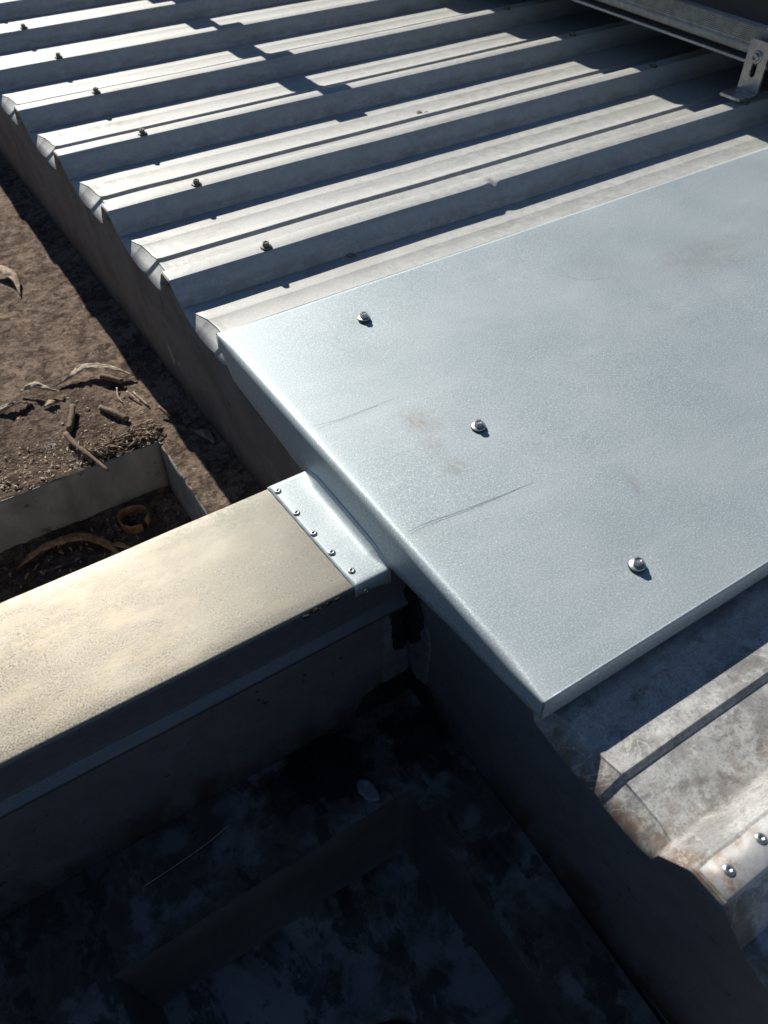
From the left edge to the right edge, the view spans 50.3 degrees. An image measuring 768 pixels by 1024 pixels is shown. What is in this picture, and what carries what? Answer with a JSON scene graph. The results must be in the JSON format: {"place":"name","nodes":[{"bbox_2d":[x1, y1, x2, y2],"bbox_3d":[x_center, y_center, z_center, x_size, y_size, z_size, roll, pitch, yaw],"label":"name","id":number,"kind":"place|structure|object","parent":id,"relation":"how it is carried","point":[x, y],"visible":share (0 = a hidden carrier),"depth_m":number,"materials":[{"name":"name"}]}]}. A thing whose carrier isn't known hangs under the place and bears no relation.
{"place":"outdoors","nodes":[
{"label":"outdoors","id":0,"kind":"place"},
{"bbox_2d":[51,478,668,1023],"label":"building","id":1,"kind":"structure","parent":0,"point":[645,996],"depth_m":0.73,"materials":[{"name":"grey metal"}]},
{"bbox_2d":[0,105,302,602],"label":"box gutter","id":2,"kind":"object","parent":1,"relation":"on","point":[127,304],"visible":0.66,"depth_m":1.20,"materials":[{"name":"grey metal"}]},
{"bbox_2d":[0,265,20,294],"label":"curled leaf","id":3,"kind":"object","parent":2,"relation":"on","point":[11,274],"visible":1,"depth_m":1.46,"materials":[{"name":"beige plant"}]},
{"bbox_2d":[0,402,32,413],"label":"bark shred","id":4,"kind":"object","parent":2,"relation":"on","point":[4,407],"visible":1,"depth_m":1.21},
{"bbox_2d":[20,382,61,392],"bbox_3d":[-0.518,-0.188,1.234,0.066,0.017,0.013,4,46,3],"label":"bark strip","id":5,"kind":"object","parent":2,"relation":"on","point":[30,386],"visible":1,"depth_m":1.23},
{"bbox_2d":[43,400,57,406],"bbox_3d":[-0.497,-0.162,1.219,0.018,0.008,0.016,11,47,11],"label":"bark flake","id":6,"kind":"object","parent":2,"relation":"on","point":[49,403],"visible":1,"depth_m":1.22,"materials":[{"name":"brown plant"}]},
{"bbox_2d":[16,532,119,570],"bbox_3d":[-0.435,0.049,1.132,0.144,0.022,0.046,-7,47,-6],"label":"bark strip","id":7,"kind":"object","parent":2,"relation":"on","point":[71,537],"visible":0.95,"depth_m":1.13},
{"bbox_2d":[66,404,75,431],"bbox_3d":[-0.455,-0.137,1.192,0.010,0.012,0.051,-5,46,-5],"label":"stick","id":8,"kind":"object","parent":2,"relation":"on","point":[70,421],"visible":1,"depth_m":1.19,"materials":[{"name":"brown wood"}]},
{"bbox_2d":[0,407,142,489],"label":"bark flakes","id":9,"kind":"object","parent":2,"relation":"on","point":[25,467],"visible":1,"depth_m":1.13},
{"bbox_2d":[63,431,108,471],"bbox_3d":[-0.415,-0.083,1.137,0.108,0.010,0.010,35,55,29],"label":"stick","id":10,"kind":"object","parent":2,"relation":"on","point":[71,440],"visible":1,"depth_m":1.14,"materials":[{"name":"brown wood"}]},
{"bbox_2d":[0,498,183,587],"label":"leaf crumbs","id":11,"kind":"object","parent":2,"relation":"on","point":[42,572],"visible":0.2,"depth_m":1.14,"materials":[{"name":"brown plant"}]},
{"bbox_2d":[54,363,134,385],"bbox_3d":[-0.448,-0.217,1.265,0.122,0.016,0.033,-8,47,-7],"label":"bark strip","id":12,"kind":"object","parent":2,"relation":"on","point":[77,369],"visible":1,"depth_m":1.26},
{"bbox_2d":[99,373,123,383],"bbox_3d":[-0.419,-0.205,1.257,0.038,0.011,0.010,14,48,13],"label":"stick","id":13,"kind":"object","parent":2,"relation":"on","point":[111,378],"visible":1,"depth_m":1.25,"materials":[{"name":"brown wood"}]},
{"bbox_2d":[98,405,128,421],"bbox_3d":[-0.397,-0.146,1.203,0.054,0.010,0.010,23,50,21],"label":"stick","id":14,"kind":"object","parent":2,"relation":"on","point":[117,414],"visible":1,"depth_m":1.20,"materials":[{"name":"brown wood"}]},
{"bbox_2d":[74,422,163,459],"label":"bark shreds","id":15,"kind":"object","parent":2,"relation":"on","point":[123,438],"visible":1,"depth_m":1.16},
{"bbox_2d":[113,542,130,548],"bbox_3d":[-0.367,0.047,1.140,0.045,0.009,0.010,2,46,2],"label":"bark strip","id":16,"kind":"object","parent":2,"relation":"on","point":[119,544],"visible":0.8,"depth_m":1.14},
{"bbox_2d":[0,245,248,497],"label":"leaf crumbs","id":17,"kind":"object","parent":2,"relation":"on","point":[45,461],"visible":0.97,"depth_m":1.16,"materials":[{"name":"brown plant"}]},
{"bbox_2d":[126,391,140,402],"bbox_3d":[-0.377,-0.173,1.232,0.011,0.005,0.034,-25,51,-22],"label":"twig","id":18,"kind":"object","parent":2,"relation":"on","point":[130,394],"visible":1,"depth_m":1.23,"materials":[{"name":"beige wood"}]},
{"bbox_2d":[117,505,150,533],"bbox_3d":[-0.357,0.009,1.171,0.045,0.021,0.043,-25,51,-22],"label":"bark curl","id":19,"kind":"object","parent":2,"relation":"on","point":[123,513],"visible":1,"depth_m":1.17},
{"bbox_2d":[133,391,149,406],"bbox_3d":[-0.365,-0.170,1.229,0.010,0.004,0.043,-25,51,-22],"label":"twig","id":20,"kind":"object","parent":2,"relation":"on","point":[141,398],"visible":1,"depth_m":1.23,"materials":[{"name":"beige wood"}]},
{"bbox_2d":[157,405,170,416],"bbox_3d":[-0.322,-0.148,1.200,0.024,0.010,0.005,30,53,26],"label":"twig","id":21,"kind":"object","parent":2,"relation":"on","point":[159,407],"visible":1,"depth_m":1.20,"materials":[{"name":"beige wood"}]},
{"bbox_2d":[193,429,215,442],"bbox_3d":[-0.255,-0.111,1.168,0.020,0.011,0.044,-25,51,-22],"label":"bark flake","id":22,"kind":"object","parent":2,"relation":"on","point":[206,434],"visible":1,"depth_m":1.17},
{"bbox_2d":[0,0,767,990],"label":"ribbed roof","id":23,"kind":"structure","parent":1,"relation":"on","point":[228,164],"depth_m":1.24,"materials":[{"name":"metal"}]},
{"bbox_2d":[347,253,356,258],"bbox_3d":[-0.040,-0.328,1.044,0.014,0.004,0.011,31,54,26],"label":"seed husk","id":24,"kind":"object","parent":23,"relation":"on","point":[352,255],"visible":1,"depth_m":1.04,"materials":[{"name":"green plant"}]},
{"bbox_2d":[216,147,767,719],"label":"cap flashing","id":25,"kind":"object","parent":23,"relation":"attached to","point":[532,463],"visible":1,"depth_m":0.78,"materials":[{"name":"metal"}]},
{"bbox_2d":[720,38,767,102],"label":"roof bracket","id":26,"kind":"object","parent":23,"relation":"on","point":[748,86],"visible":1,"depth_m":1.33,"materials":[{"name":"silver metal"}]},
{"bbox_2d":[572,0,767,69],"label":"mounting rail","id":27,"kind":"object","parent":26,"relation":"attached to","point":[679,34],"depth_m":1.45,"materials":[{"name":"metal"}]},
{"bbox_2d":[597,0,767,52],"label":"solar panel","id":28,"kind":"object","parent":27,"relation":"on","point":[738,24],"visible":1,"depth_m":1.39,"materials":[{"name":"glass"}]},
{"bbox_2d":[0,585,767,1023],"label":"box gutter","id":29,"kind":"object","parent":1,"relation":"on","point":[396,905],"visible":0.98,"depth_m":0.75,"materials":[{"name":"grey metal"}]},
{"bbox_2d":[144,824,229,886],"bbox_3d":[-0.182,0.318,0.761,0.090,0.003,0.010,-25,51,-22],"label":"grass stalk","id":30,"kind":"object","parent":29,"relation":"on","point":[187,857],"depth_m":0.76,"materials":[{"name":"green plant"}]},
{"bbox_2d":[0,489,407,918],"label":"gutter divider","id":31,"kind":"object","parent":29,"relation":"in","point":[148,687],"visible":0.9,"depth_m":0.70,"materials":[{"name":"beige metal"}]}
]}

